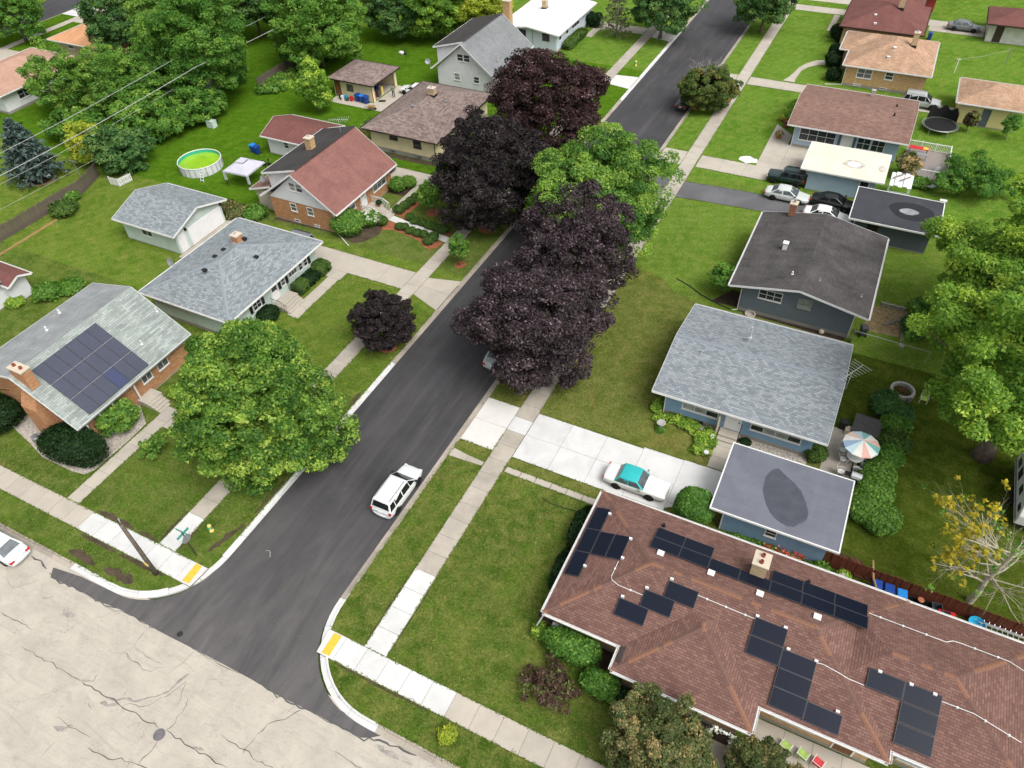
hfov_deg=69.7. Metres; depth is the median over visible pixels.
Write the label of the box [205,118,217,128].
utility box
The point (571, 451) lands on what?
driveway
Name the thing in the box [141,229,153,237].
window
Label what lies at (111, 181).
picket fence
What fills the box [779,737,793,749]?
garden chair
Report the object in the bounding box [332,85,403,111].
garage apron
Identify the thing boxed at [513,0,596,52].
ranch house
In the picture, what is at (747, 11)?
street tree
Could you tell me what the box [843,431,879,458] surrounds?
patio umbrella
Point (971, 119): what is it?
young tree
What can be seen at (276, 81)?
hosta bed
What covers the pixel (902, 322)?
dark shrub
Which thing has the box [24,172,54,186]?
stone edging
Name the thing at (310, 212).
window
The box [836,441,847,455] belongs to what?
garden chair
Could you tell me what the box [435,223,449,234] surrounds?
box bush
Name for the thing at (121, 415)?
flowering bush
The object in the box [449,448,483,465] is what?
carriage walk
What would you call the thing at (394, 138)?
window
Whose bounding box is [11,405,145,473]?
planting bed
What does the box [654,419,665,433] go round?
bird bath
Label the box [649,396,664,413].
garden plants
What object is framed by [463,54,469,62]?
window
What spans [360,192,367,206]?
door
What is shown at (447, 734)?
lime shrub
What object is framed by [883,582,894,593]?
wheeled bin
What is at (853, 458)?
patio table
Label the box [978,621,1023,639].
extension ladder
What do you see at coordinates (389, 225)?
planting bed
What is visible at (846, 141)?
door
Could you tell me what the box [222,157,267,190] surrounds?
canopy tent
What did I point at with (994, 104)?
garage
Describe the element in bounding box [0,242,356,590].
lawn
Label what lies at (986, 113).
door
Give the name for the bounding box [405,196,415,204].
box bush
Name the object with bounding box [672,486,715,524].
arborvitae
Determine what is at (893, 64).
brick house
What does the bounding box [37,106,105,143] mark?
wild shrub
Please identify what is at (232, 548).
kerb
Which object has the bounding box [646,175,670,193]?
driveway apron
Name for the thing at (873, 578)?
timber prop
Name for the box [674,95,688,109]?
sedan
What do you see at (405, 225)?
box bush
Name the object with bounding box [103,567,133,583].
bare soil
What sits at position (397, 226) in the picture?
box bush
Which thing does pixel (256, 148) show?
wheeled bin
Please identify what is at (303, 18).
shade tree
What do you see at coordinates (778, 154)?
driveway
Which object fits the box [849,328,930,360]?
chain link fence
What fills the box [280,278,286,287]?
window
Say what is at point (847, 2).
driveway
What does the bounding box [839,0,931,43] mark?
brick house
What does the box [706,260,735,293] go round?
lilac bush
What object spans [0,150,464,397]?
lawn
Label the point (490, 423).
driveway apron
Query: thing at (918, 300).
dark shrub
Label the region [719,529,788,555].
garden plants
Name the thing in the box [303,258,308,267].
window
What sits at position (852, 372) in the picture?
tv antenna
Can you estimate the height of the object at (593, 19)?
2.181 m
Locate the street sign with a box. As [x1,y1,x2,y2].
[175,527,196,555]
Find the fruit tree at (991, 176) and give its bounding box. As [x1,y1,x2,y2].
[933,148,1017,197]
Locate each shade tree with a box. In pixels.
[0,0,46,41]
[15,35,92,112]
[71,43,138,112]
[72,0,146,54]
[101,45,174,108]
[123,0,213,69]
[131,0,249,103]
[164,71,222,101]
[216,0,276,38]
[258,0,367,71]
[359,0,429,38]
[401,0,476,39]
[452,0,514,25]
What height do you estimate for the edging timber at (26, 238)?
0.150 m
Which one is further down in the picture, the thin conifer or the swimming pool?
the swimming pool
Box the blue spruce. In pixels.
[0,117,70,188]
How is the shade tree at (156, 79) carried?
on the lawn at (245, 117)
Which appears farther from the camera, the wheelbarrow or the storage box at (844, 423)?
the wheelbarrow
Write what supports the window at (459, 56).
in the cape house at (473, 53)
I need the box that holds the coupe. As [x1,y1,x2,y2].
[810,191,853,212]
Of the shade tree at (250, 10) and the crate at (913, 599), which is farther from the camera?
the shade tree at (250, 10)
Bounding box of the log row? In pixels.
[880,302,905,311]
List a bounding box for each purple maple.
[346,288,416,351]
[428,105,556,231]
[447,254,619,395]
[483,47,610,156]
[505,178,638,290]
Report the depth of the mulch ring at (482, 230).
80.33 m
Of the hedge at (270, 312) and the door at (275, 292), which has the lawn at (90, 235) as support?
the hedge at (270, 312)
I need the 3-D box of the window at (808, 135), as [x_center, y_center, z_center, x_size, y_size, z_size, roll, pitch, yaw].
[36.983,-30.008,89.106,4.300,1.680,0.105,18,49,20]
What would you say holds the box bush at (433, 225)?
on the planting bed at (448, 234)
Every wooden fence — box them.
[0,163,98,241]
[256,52,307,84]
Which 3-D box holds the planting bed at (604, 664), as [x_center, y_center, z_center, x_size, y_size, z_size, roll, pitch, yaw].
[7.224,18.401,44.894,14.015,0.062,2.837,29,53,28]
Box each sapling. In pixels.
[415,178,445,212]
[448,233,469,264]
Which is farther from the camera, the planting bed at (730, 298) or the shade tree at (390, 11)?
the shade tree at (390, 11)
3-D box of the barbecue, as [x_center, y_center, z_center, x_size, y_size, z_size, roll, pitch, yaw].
[25.430,6.995,54.416,1.640,1.050,0.628,22,50,23]
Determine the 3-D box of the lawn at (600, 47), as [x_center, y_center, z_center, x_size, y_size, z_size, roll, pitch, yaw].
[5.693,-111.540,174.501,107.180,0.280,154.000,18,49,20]
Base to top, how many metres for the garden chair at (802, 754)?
0.935 m
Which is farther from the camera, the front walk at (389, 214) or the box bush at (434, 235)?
the front walk at (389, 214)
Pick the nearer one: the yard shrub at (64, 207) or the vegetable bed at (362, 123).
the yard shrub at (64, 207)
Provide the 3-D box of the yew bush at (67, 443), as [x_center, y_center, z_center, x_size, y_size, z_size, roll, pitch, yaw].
[-35.014,4.744,58.595,6.203,2.902,3.474,13,47,16]
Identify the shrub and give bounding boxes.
[3,295,25,308]
[30,280,61,302]
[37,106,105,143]
[47,197,79,218]
[56,276,85,295]
[61,120,98,164]
[62,189,80,200]
[78,124,156,176]
[103,88,184,150]
[138,432,167,459]
[169,84,227,126]
[220,199,236,213]
[223,203,247,218]
[242,203,270,220]
[329,207,365,236]
[377,215,387,225]
[388,175,405,192]
[401,175,416,187]
[436,723,457,746]
[530,619,548,641]
[739,437,751,445]
[778,114,785,121]
[804,443,829,462]
[848,487,882,523]
[855,473,895,504]
[859,457,898,486]
[862,500,903,537]
[869,388,901,415]
[873,442,906,468]
[877,427,913,455]
[879,413,913,435]
[887,399,916,422]
[898,313,933,339]
[906,295,942,314]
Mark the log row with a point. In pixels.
(893, 306)
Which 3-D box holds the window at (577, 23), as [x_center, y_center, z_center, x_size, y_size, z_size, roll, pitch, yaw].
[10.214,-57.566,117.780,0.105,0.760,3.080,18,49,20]
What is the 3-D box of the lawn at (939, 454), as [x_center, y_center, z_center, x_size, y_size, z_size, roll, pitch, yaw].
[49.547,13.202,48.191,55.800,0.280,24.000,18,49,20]
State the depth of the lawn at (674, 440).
62.69 m
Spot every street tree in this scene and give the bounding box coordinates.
[630,0,707,38]
[732,0,797,32]
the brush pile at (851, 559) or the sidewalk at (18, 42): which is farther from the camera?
the sidewalk at (18, 42)
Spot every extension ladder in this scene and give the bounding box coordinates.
[975,617,1023,636]
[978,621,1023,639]
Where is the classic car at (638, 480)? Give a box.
[602,461,670,500]
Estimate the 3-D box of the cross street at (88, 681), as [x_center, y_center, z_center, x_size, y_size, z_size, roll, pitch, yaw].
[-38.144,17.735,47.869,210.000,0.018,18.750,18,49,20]
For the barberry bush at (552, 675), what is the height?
1.676 m
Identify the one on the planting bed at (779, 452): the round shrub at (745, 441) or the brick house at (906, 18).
the round shrub at (745, 441)
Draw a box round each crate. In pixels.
[908,596,919,603]
[920,601,932,608]
[932,602,942,611]
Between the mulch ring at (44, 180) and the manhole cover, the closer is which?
the manhole cover
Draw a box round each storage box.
[374,89,380,96]
[839,418,849,429]
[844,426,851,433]
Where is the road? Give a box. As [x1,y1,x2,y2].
[50,0,747,737]
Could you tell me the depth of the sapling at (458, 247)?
73.91 m
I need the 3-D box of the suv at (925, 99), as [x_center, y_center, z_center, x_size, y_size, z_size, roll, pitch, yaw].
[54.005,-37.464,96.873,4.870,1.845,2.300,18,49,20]
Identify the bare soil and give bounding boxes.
[68,549,94,564]
[81,534,115,551]
[98,511,133,528]
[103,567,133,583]
[119,553,163,576]
[138,531,158,541]
[160,512,186,539]
[179,524,202,549]
[208,523,245,551]
[255,481,283,513]
[336,664,428,711]
[349,393,360,405]
[366,579,406,640]
[390,588,430,652]
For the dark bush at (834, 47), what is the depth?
108.25 m
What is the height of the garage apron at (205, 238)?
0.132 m
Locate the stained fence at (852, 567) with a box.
[822,551,1023,639]
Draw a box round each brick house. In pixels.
[0,283,191,435]
[835,30,940,93]
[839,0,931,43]
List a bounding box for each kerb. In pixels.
[0,0,708,598]
[320,14,757,767]
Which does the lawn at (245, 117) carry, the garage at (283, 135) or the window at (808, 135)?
the garage at (283, 135)
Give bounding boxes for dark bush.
[824,50,842,66]
[825,66,841,81]
[828,43,843,53]
[829,23,842,37]
[834,30,842,42]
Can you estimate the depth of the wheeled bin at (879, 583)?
47.88 m
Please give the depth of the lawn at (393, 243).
79.44 m
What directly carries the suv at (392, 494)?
on the road
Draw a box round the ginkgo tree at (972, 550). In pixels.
[921,475,1023,625]
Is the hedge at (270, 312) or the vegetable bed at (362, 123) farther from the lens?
the vegetable bed at (362, 123)
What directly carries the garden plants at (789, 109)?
on the lawn at (749, 123)
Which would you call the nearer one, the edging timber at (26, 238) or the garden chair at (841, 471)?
the garden chair at (841, 471)
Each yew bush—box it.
[0,392,25,432]
[35,421,110,468]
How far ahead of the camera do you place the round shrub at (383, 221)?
81.18 m
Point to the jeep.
(795, 176)
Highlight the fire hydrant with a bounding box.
[207,524,213,532]
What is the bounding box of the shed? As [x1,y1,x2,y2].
[0,261,31,309]
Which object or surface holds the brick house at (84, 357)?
on the lawn at (16, 514)
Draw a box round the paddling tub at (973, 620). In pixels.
[968,616,985,627]
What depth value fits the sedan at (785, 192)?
81.74 m
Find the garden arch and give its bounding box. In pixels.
[706,725,736,750]
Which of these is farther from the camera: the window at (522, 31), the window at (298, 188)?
the window at (522, 31)
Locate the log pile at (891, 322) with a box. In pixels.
[882,318,901,325]
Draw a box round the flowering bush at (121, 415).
[93,397,141,437]
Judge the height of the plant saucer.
0.070 m
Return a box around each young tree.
[286,55,333,111]
[962,110,981,131]
[1000,114,1023,139]
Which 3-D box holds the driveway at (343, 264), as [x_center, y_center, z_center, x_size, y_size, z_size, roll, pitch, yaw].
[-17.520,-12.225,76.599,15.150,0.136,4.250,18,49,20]
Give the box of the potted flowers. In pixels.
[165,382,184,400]
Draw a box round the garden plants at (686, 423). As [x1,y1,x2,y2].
[652,412,701,433]
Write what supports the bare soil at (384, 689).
on the lawn at (533, 651)
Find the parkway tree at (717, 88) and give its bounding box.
[677,57,743,111]
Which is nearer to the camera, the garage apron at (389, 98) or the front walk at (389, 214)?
the front walk at (389, 214)
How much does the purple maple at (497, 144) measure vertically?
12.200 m
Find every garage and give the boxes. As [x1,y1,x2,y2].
[111,183,226,253]
[259,114,344,155]
[328,59,400,101]
[709,442,854,561]
[800,141,891,198]
[848,186,944,253]
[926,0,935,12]
[955,77,1023,131]
[984,6,1023,45]
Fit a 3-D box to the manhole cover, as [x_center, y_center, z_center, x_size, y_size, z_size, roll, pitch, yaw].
[-21.049,20.912,43.869,0.720,0.032,0.720,18,49,20]
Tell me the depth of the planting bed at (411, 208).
83.91 m
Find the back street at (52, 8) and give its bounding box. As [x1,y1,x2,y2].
[1,0,79,35]
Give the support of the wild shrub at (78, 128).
on the lawn at (90, 235)
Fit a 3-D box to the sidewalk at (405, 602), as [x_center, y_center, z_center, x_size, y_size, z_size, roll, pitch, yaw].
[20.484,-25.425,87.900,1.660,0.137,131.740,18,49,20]
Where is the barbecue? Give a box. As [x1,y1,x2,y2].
[844,470,862,485]
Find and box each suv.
[370,463,421,518]
[902,89,940,110]
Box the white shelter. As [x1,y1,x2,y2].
[887,172,913,194]
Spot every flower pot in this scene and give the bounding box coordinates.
[375,199,381,206]
[775,130,783,138]
[783,119,788,127]
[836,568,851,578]
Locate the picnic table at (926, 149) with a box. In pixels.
[908,145,928,153]
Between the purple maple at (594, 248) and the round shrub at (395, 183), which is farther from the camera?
the round shrub at (395, 183)
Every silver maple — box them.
[902,171,1023,351]
[906,224,1023,464]
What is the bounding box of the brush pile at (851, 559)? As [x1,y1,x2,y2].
[834,551,870,583]
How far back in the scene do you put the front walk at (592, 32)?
119.95 m
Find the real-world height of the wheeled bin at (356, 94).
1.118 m
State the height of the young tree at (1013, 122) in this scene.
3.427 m
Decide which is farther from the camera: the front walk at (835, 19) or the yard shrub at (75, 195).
the front walk at (835, 19)
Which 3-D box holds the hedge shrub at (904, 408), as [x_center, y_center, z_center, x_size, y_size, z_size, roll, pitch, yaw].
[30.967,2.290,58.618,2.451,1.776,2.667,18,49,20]
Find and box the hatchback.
[290,228,315,238]
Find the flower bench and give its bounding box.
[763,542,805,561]
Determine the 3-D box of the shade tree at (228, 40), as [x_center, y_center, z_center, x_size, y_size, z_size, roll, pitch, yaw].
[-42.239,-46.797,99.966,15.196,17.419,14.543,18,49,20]
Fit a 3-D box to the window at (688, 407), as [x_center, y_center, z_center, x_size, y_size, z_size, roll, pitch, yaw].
[14.993,1.971,58.461,3.030,1.260,0.105,18,49,20]
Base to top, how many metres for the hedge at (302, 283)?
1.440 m
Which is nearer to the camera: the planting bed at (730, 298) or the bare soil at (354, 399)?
the bare soil at (354, 399)
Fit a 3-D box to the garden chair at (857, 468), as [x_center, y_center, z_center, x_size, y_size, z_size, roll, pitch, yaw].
[25.956,6.352,55.255,0.596,0.935,0.693,18,49,20]
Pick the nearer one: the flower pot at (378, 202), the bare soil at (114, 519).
the bare soil at (114, 519)
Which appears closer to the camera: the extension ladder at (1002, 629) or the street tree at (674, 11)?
the extension ladder at (1002, 629)
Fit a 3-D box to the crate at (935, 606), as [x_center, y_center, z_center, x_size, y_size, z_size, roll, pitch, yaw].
[27.325,14.505,47.384,0.600,0.550,0.600,12,47,14]
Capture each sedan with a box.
[0,530,30,566]
[399,82,418,93]
[482,351,496,369]
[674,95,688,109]
[764,184,809,204]
[802,204,850,221]
[947,19,981,32]
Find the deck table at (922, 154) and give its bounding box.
[915,152,927,161]
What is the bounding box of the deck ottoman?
[934,166,941,173]
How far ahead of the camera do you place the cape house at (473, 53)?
103.97 m
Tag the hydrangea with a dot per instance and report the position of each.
(372, 216)
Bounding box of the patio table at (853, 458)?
[847,452,863,465]
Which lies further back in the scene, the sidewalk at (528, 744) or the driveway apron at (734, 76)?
the driveway apron at (734, 76)
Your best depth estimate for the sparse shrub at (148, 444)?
58.37 m
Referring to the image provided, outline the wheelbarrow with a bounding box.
[363,105,376,109]
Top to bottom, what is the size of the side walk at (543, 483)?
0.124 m
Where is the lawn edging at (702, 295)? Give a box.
[676,278,729,309]
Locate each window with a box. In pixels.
[16,88,29,99]
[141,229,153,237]
[141,371,153,384]
[157,357,169,371]
[252,299,262,312]
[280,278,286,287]
[283,142,289,149]
[287,182,295,191]
[288,267,297,278]
[289,202,297,212]
[294,183,303,193]
[298,262,303,271]
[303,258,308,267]
[306,207,314,216]
[346,84,353,91]
[350,202,356,209]
[372,176,386,193]
[389,135,397,140]
[413,141,421,149]
[454,72,459,80]
[456,53,463,61]
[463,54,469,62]
[473,76,479,84]
[519,29,525,36]
[542,33,549,41]
[572,20,579,29]
[681,402,718,419]
[749,423,801,445]
[757,289,782,303]
[763,529,777,539]
[774,717,813,734]
[795,297,812,311]
[797,128,836,144]
[855,68,873,79]
[855,138,871,150]
[869,140,885,152]
[883,72,894,80]
[895,757,920,767]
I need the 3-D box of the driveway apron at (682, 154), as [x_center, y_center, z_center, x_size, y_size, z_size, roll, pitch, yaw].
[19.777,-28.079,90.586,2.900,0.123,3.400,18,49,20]
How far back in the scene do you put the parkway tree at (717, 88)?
95.49 m
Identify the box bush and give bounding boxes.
[392,204,405,213]
[394,222,402,229]
[400,200,410,208]
[400,222,408,230]
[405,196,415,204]
[405,212,414,220]
[405,226,415,234]
[410,216,419,224]
[411,192,420,199]
[412,228,421,236]
[418,218,426,225]
[419,229,428,237]
[422,237,433,244]
[424,221,434,229]
[427,231,438,241]
[430,222,438,230]
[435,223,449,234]
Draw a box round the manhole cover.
[153,728,165,740]
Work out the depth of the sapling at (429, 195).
80.72 m
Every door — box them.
[176,231,189,252]
[187,206,224,244]
[270,284,280,301]
[334,80,341,94]
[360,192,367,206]
[723,416,742,431]
[829,742,854,756]
[840,135,853,147]
[854,181,869,197]
[866,224,878,232]
[976,108,993,126]
[991,26,1004,42]
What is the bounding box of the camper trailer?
[1009,452,1023,527]
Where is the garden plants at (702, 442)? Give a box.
[688,426,717,456]
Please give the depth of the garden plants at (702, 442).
57.63 m
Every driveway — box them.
[0,49,18,59]
[73,9,114,22]
[315,246,415,288]
[390,167,482,197]
[512,414,721,518]
[587,22,647,33]
[675,181,853,223]
[695,124,808,180]
[747,77,954,112]
[795,4,984,31]
[812,0,850,4]
[928,25,983,36]
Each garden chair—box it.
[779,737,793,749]
[794,746,810,762]
[809,754,826,767]
[835,463,845,476]
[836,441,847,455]
[837,452,847,464]
[852,463,862,471]
[918,390,928,403]
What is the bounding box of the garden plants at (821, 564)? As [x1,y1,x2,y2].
[807,560,833,571]
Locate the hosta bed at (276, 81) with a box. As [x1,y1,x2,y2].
[252,66,298,94]
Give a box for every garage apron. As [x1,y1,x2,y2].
[179,218,233,257]
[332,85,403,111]
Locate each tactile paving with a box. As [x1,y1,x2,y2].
[182,564,201,582]
[321,633,341,655]
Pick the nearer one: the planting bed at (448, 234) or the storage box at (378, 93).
the planting bed at (448, 234)
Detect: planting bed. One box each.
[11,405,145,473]
[274,217,381,242]
[382,221,441,249]
[384,152,435,166]
[388,184,415,195]
[395,200,418,216]
[400,216,451,235]
[537,590,555,623]
[543,622,740,767]
[698,424,806,464]
[713,290,741,306]
[738,310,843,340]
[865,306,905,337]
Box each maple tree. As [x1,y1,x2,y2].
[167,316,360,496]
[524,122,685,264]
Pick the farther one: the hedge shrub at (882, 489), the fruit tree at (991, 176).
the fruit tree at (991, 176)
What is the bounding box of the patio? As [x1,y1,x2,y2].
[819,427,852,478]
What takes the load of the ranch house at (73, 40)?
on the lawn at (245, 117)
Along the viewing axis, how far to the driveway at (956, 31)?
115.03 m
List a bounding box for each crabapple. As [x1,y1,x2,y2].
[598,682,720,767]
[722,735,806,767]
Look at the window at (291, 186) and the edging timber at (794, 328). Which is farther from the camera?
the window at (291, 186)
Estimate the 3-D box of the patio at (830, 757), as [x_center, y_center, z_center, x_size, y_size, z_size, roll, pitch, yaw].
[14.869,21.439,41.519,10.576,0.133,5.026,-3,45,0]
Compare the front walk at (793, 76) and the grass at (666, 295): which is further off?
the front walk at (793, 76)
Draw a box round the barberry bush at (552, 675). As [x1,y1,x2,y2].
[519,652,581,714]
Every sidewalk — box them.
[0,1,118,51]
[0,466,207,587]
[160,16,664,551]
[317,629,604,767]
[365,0,797,656]
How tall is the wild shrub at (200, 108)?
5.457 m
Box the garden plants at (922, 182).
[903,175,934,189]
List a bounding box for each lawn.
[0,0,643,205]
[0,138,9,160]
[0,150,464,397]
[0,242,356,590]
[237,0,703,70]
[254,167,518,275]
[328,445,901,767]
[456,258,820,557]
[613,166,1023,389]
[656,81,1023,233]
[724,0,1023,123]
[804,353,1023,641]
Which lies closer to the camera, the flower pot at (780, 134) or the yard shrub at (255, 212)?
the yard shrub at (255, 212)
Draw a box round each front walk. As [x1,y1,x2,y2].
[67,406,177,502]
[154,403,191,431]
[287,277,337,318]
[385,177,429,219]
[389,216,448,241]
[586,28,599,36]
[707,441,731,470]
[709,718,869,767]
[783,60,825,81]
[826,15,839,30]
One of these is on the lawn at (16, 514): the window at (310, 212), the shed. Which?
the shed
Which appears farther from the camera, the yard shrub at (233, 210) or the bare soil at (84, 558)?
the yard shrub at (233, 210)
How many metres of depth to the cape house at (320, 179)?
81.58 m
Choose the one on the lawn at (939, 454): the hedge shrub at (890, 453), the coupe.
the hedge shrub at (890, 453)
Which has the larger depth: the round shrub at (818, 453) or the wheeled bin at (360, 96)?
the wheeled bin at (360, 96)
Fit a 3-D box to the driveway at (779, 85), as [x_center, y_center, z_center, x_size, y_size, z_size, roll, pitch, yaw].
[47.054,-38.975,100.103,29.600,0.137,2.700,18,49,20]
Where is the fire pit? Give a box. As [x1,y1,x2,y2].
[889,381,915,400]
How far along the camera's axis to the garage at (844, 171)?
82.46 m
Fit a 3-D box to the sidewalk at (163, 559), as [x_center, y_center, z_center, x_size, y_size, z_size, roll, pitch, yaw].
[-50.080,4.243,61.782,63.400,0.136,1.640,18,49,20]
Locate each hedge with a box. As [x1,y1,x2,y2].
[255,304,279,321]
[290,276,309,294]
[300,267,321,286]
[310,257,331,275]
[540,624,602,669]
[547,547,570,589]
[562,27,587,49]
[566,505,592,549]
[578,664,621,703]
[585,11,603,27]
[615,686,658,713]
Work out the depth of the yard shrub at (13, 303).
73.14 m
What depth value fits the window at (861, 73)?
100.86 m
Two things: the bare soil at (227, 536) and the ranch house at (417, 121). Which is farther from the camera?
the ranch house at (417, 121)
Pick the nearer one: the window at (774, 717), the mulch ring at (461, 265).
the window at (774, 717)
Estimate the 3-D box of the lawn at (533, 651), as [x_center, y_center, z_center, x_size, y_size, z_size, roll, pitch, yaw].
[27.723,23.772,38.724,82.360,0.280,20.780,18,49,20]
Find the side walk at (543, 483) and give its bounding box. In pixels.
[504,467,595,504]
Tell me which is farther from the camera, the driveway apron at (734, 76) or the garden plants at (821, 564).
the driveway apron at (734, 76)
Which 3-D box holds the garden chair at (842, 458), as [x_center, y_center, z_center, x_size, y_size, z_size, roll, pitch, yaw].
[25.165,5.671,55.971,0.693,0.935,0.596,3,45,6]
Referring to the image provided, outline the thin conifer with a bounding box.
[599,0,635,38]
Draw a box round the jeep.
[767,165,806,187]
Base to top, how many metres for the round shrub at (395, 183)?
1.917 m
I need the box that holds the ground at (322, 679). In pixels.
[150,579,330,695]
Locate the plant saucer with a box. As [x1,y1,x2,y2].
[918,597,924,602]
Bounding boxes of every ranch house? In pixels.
[0,47,78,113]
[46,23,133,58]
[138,217,322,332]
[359,81,489,161]
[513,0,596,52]
[533,489,1023,767]
[652,303,853,456]
[728,200,889,337]
[787,84,952,182]
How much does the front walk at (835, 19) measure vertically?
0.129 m
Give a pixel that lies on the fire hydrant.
(210, 528)
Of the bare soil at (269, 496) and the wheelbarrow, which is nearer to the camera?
the bare soil at (269, 496)
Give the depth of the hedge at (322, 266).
75.04 m
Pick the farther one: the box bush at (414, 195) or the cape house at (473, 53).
the cape house at (473, 53)
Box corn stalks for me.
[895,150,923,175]
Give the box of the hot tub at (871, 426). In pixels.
[851,413,881,439]
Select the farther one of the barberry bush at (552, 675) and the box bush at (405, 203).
the box bush at (405, 203)
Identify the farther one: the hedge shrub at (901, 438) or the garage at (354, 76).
the garage at (354, 76)
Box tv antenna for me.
[841,359,870,389]
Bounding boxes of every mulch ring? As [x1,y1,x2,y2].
[28,174,52,184]
[426,209,439,216]
[454,261,465,267]
[479,226,493,232]
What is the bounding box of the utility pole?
[117,518,158,575]
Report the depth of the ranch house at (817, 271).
67.73 m
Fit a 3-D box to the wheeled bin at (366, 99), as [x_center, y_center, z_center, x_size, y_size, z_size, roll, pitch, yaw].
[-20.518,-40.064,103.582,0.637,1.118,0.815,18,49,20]
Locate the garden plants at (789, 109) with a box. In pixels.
[783,98,797,118]
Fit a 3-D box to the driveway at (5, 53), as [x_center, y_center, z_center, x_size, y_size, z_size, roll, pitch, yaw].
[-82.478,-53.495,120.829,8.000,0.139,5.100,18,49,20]
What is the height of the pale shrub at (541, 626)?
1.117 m
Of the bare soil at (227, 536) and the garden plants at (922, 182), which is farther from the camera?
the garden plants at (922, 182)
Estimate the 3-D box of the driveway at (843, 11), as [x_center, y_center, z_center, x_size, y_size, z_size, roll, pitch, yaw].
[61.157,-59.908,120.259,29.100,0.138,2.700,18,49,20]
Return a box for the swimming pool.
[177,149,223,177]
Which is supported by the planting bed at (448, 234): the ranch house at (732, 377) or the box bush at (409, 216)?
the box bush at (409, 216)
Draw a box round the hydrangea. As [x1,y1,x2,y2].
[361,208,381,227]
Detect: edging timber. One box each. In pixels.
[0,219,56,254]
[735,313,844,341]
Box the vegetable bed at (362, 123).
[357,117,371,130]
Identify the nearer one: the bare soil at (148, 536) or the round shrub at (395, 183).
the bare soil at (148, 536)
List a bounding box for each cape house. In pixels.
[249,125,396,245]
[425,0,532,93]
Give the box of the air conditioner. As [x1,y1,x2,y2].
[31,432,39,444]
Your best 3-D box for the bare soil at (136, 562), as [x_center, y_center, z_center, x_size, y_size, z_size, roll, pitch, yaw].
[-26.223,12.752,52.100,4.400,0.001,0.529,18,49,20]
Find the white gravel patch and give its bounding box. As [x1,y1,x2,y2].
[739,156,757,162]
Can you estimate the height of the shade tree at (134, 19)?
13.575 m
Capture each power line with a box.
[0,29,273,175]
[1,22,253,152]
[1,89,172,183]
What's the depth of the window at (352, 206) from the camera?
81.70 m
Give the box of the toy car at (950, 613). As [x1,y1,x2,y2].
[937,609,955,616]
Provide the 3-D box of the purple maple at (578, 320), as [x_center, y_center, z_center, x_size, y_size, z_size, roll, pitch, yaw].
[1.774,-5.802,61.761,13.993,10.775,14.108,18,49,20]
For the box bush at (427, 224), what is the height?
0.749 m
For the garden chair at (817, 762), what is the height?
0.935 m
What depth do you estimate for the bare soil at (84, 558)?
52.72 m
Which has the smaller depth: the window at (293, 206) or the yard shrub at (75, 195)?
the window at (293, 206)
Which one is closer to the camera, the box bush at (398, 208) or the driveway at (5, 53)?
the box bush at (398, 208)
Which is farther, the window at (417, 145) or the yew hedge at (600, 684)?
the window at (417, 145)
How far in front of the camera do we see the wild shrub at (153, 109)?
95.45 m
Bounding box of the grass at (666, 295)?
[0,275,702,767]
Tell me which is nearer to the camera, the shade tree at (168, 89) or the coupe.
the coupe
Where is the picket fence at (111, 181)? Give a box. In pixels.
[107,173,132,186]
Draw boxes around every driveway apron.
[63,6,84,15]
[414,278,460,309]
[460,397,519,449]
[610,75,638,88]
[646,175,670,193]
[652,31,676,41]
[658,147,687,163]
[729,73,737,78]
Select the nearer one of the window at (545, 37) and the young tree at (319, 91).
the young tree at (319, 91)
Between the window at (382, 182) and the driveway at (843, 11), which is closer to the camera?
the window at (382, 182)
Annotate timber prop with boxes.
[872,560,876,587]
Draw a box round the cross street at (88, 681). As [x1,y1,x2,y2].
[0,545,438,767]
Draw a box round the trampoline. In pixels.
[920,105,959,137]
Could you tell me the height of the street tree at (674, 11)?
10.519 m
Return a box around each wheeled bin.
[248,143,254,151]
[252,144,260,153]
[354,92,359,100]
[358,94,364,102]
[363,95,369,103]
[859,324,869,336]
[870,579,882,589]
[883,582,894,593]
[895,588,907,598]
[927,31,932,39]
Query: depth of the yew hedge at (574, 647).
45.05 m
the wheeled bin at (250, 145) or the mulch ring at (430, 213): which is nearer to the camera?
the mulch ring at (430, 213)
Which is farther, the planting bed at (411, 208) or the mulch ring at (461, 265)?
the planting bed at (411, 208)
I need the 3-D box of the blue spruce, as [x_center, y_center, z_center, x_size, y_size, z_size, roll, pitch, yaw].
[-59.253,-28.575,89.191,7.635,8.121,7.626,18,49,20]
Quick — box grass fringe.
[0,15,802,767]
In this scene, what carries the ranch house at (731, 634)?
on the lawn at (533, 651)
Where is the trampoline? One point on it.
(941, 124)

